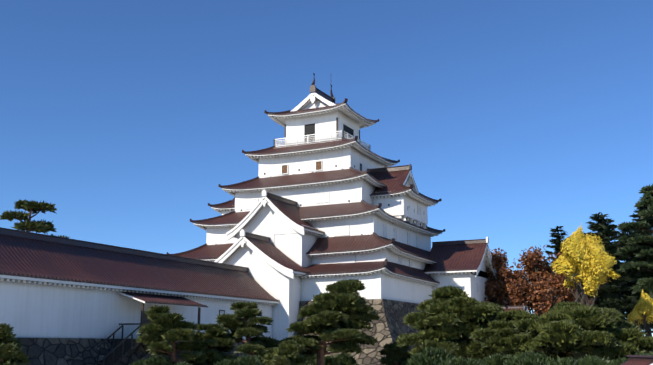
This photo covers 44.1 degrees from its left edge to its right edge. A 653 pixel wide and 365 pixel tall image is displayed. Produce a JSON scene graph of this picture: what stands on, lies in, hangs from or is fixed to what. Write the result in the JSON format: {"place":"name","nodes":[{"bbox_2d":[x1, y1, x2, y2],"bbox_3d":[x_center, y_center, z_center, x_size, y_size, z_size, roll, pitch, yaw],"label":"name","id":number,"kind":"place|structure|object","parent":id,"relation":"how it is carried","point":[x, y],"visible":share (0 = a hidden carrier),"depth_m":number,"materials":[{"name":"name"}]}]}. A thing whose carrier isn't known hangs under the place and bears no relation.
{"place":"outdoors","nodes":[
{"label":"outdoors","id":0,"kind":"place"},
{"bbox_2d":[0,110,489,340],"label":"castle walls","id":1,"kind":"structure","parent":0,"point":[28,310],"depth_m":79.33,"materials":[{"name":"white paint"}]},
{"bbox_2d":[96,117,359,364],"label":"castle woodwork","id":2,"kind":"object","parent":1,"relation":"attached to","point":[119,352],"visible":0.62,"depth_m":55.28,"materials":[{"name":"wood"}]},
{"bbox_2d":[0,92,526,310],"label":"castle roof tiles","id":3,"kind":"object","parent":1,"relation":"on","point":[24,256],"visible":0.44,"depth_m":75.63,"materials":[{"name":"brown tile"}]},
{"bbox_2d":[0,92,528,312],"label":"roof eaves","id":4,"kind":"object","parent":1,"relation":"attached to","point":[266,215],"visible":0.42,"depth_m":82.40,"materials":[{"name":"white paint"}]},
{"bbox_2d":[283,162,319,172],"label":"castle lattice windows","id":5,"kind":"structure","parent":1,"relation":"in","point":[318,164],"depth_m":89.71,"materials":[{"name":"brown wood"}]},
{"bbox_2d":[215,123,426,244],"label":"windows","id":6,"kind":"structure","parent":1,"relation":"in","point":[309,129],"depth_m":93.19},
{"bbox_2d":[274,130,369,149],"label":"balcony railing","id":7,"kind":"object","parent":1,"relation":"attached to","point":[347,136],"visible":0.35,"depth_m":92.35,"materials":[{"name":"white wood"}]},
{"bbox_2d":[220,162,477,314],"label":"castle shutters","id":8,"kind":"object","parent":1,"relation":"attached to","point":[339,229],"visible":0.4,"depth_m":86.63,"materials":[{"name":"white paint"}]},
{"bbox_2d":[0,0,652,336],"label":"sky","id":9,"kind":"structure","parent":0,"point":[526,119],"materials":[{"name":"blue"}]},
{"label":"ground","id":10,"kind":"structure","parent":0,"visible":0},
{"bbox_2d":[0,323,30,364],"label":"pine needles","id":11,"kind":"object","parent":10,"relation":"on","point":[11,346],"visible":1,"depth_m":34.76,"materials":[{"name":"green plant"}]},
{"bbox_2d":[0,199,69,237],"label":"tall pine needles","id":12,"kind":"object","parent":10,"relation":"on","point":[27,224],"visible":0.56,"depth_m":76.74,"materials":[{"name":"green plant"}]},
{"bbox_2d":[135,305,217,364],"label":"pine needles","id":13,"kind":"object","parent":10,"relation":"on","point":[162,327],"visible":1,"depth_m":48.11,"materials":[{"name":"green plant"}]},
{"bbox_2d":[129,354,283,364],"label":"shrub leaves","id":14,"kind":"object","parent":10,"relation":"on","point":[239,360],"visible":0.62,"depth_m":47.45,"materials":[{"name":"green plant"}]},
{"bbox_2d":[185,323,235,362],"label":"pine needles","id":15,"kind":"object","parent":10,"relation":"on","point":[216,332],"visible":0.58,"depth_m":51.33,"materials":[{"name":"green plant"}]},
{"bbox_2d":[0,299,474,364],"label":"stone base walls","id":16,"kind":"structure","parent":10,"relation":"on","point":[389,326],"depth_m":57.94,"materials":[{"name":"grey stone"}]},
{"bbox_2d":[215,301,280,358],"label":"pine needles","id":17,"kind":"object","parent":10,"relation":"on","point":[246,327],"visible":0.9,"depth_m":52.18,"materials":[{"name":"green plant"}]},
{"bbox_2d":[0,73,526,308],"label":"castle roof ridges","id":18,"kind":"object","parent":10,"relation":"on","point":[55,239],"visible":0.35,"depth_m":80.63,"materials":[{"name":"grey tile"}]},
{"bbox_2d":[262,339,310,364],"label":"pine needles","id":19,"kind":"object","parent":10,"relation":"on","point":[288,351],"visible":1,"depth_m":45.21,"materials":[{"name":"green plant"}]},
{"bbox_2d":[234,352,358,364],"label":"shrub leaves","id":20,"kind":"object","parent":10,"relation":"on","point":[344,359],"visible":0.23,"depth_m":60.95,"materials":[{"name":"green plant"}]},
{"bbox_2d":[281,279,380,364],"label":"pine tree","id":21,"kind":"object","parent":10,"relation":"on","point":[339,312],"visible":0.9,"depth_m":54.60,"materials":[{"name":"green plant"}]},
{"bbox_2d":[379,341,411,364],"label":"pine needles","id":22,"kind":"object","parent":10,"relation":"on","point":[393,352],"visible":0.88,"depth_m":58.27,"materials":[{"name":"green plant"}]},
{"bbox_2d":[388,357,484,364],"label":"shrub leaves","id":23,"kind":"object","parent":10,"relation":"on","point":[406,359],"visible":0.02,"depth_m":59.63,"materials":[{"name":"green plant"}]},
{"bbox_2d":[396,285,504,359],"bbox_3d":[8.366,9.346,50.941,7.412,5.652,6.670,-6,-13,26],"label":"pine tree","id":24,"kind":"object","parent":10,"relation":"on","point":[449,319],"visible":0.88,"depth_m":49.15,"materials":[{"name":"green plant"}]},
{"bbox_2d":[469,309,538,357],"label":"pine needles","id":25,"kind":"object","parent":10,"relation":"on","point":[502,335],"visible":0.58,"depth_m":46.99,"materials":[{"name":"green plant"}]},
{"bbox_2d":[484,247,546,312],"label":"maple tree leaves","id":26,"kind":"object","parent":10,"relation":"on","point":[516,289],"visible":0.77,"depth_m":89.05,"materials":[{"name":"brown plant"}]},
{"bbox_2d":[406,346,652,364],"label":"shrub leaves","id":27,"kind":"object","parent":10,"relation":"on","point":[433,356],"visible":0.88,"depth_m":38.34,"materials":[{"name":"green plant"}]},
{"bbox_2d":[492,243,575,315],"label":"maple tree leaves","id":28,"kind":"object","parent":10,"relation":"on","point":[550,282],"visible":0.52,"depth_m":91.64,"materials":[{"name":"brown plant"}]},
{"bbox_2d":[516,333,570,359],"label":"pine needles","id":29,"kind":"object","parent":10,"relation":"on","point":[561,355],"visible":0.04,"depth_m":44.63,"materials":[{"name":"green plant"}]},
{"bbox_2d":[544,226,580,298],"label":"conifer needles","id":30,"kind":"object","parent":10,"relation":"on","point":[558,240],"visible":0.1,"depth_m":111.49,"materials":[{"name":"green plant"}]},
{"bbox_2d":[533,295,596,314],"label":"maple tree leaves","id":31,"kind":"object","parent":10,"relation":"on","point":[549,304],"visible":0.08,"depth_m":103.43,"materials":[{"name":"brown plant"}]},
{"bbox_2d":[513,301,652,360],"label":"pine tree","id":32,"kind":"object","parent":10,"relation":"on","point":[576,330],"visible":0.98,"depth_m":40.65,"materials":[{"name":"green plant"}]},
{"bbox_2d":[550,224,619,306],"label":"ginkgo tree leaves","id":33,"kind":"object","parent":10,"relation":"on","point":[584,263],"visible":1,"depth_m":78.22,"materials":[{"name":"yellow plant"}]},
{"bbox_2d":[575,212,652,329],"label":"conifer needles","id":34,"kind":"object","parent":10,"relation":"on","point":[609,295],"visible":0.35,"depth_m":101.54,"materials":[{"name":"green plant"}]},
{"bbox_2d":[612,222,652,333],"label":"conifer needles","id":35,"kind":"object","parent":10,"relation":"on","point":[635,233],"visible":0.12,"depth_m":107.83,"materials":[{"name":"green plant"}]},
{"bbox_2d":[617,184,652,299],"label":"tall pine needles","id":36,"kind":"object","parent":10,"relation":"on","point":[642,251],"visible":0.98,"depth_m":97.45,"materials":[{"name":"green plant"}]},
{"bbox_2d":[621,355,652,364],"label":"roof","id":37,"kind":"structure","parent":10,"relation":"on","point":[640,359],"depth_m":28.85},
{"bbox_2d":[623,208,652,336],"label":"conifer needles","id":38,"kind":"object","parent":10,"relation":"on","point":[643,232],"visible":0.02,"depth_m":117.33,"materials":[{"name":"green plant"}]},
{"bbox_2d":[627,289,652,336],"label":"ginkgo tree leaves","id":39,"kind":"object","parent":10,"relation":"on","point":[641,313],"visible":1,"depth_m":82.24,"materials":[{"name":"yellow plant"}]}
]}

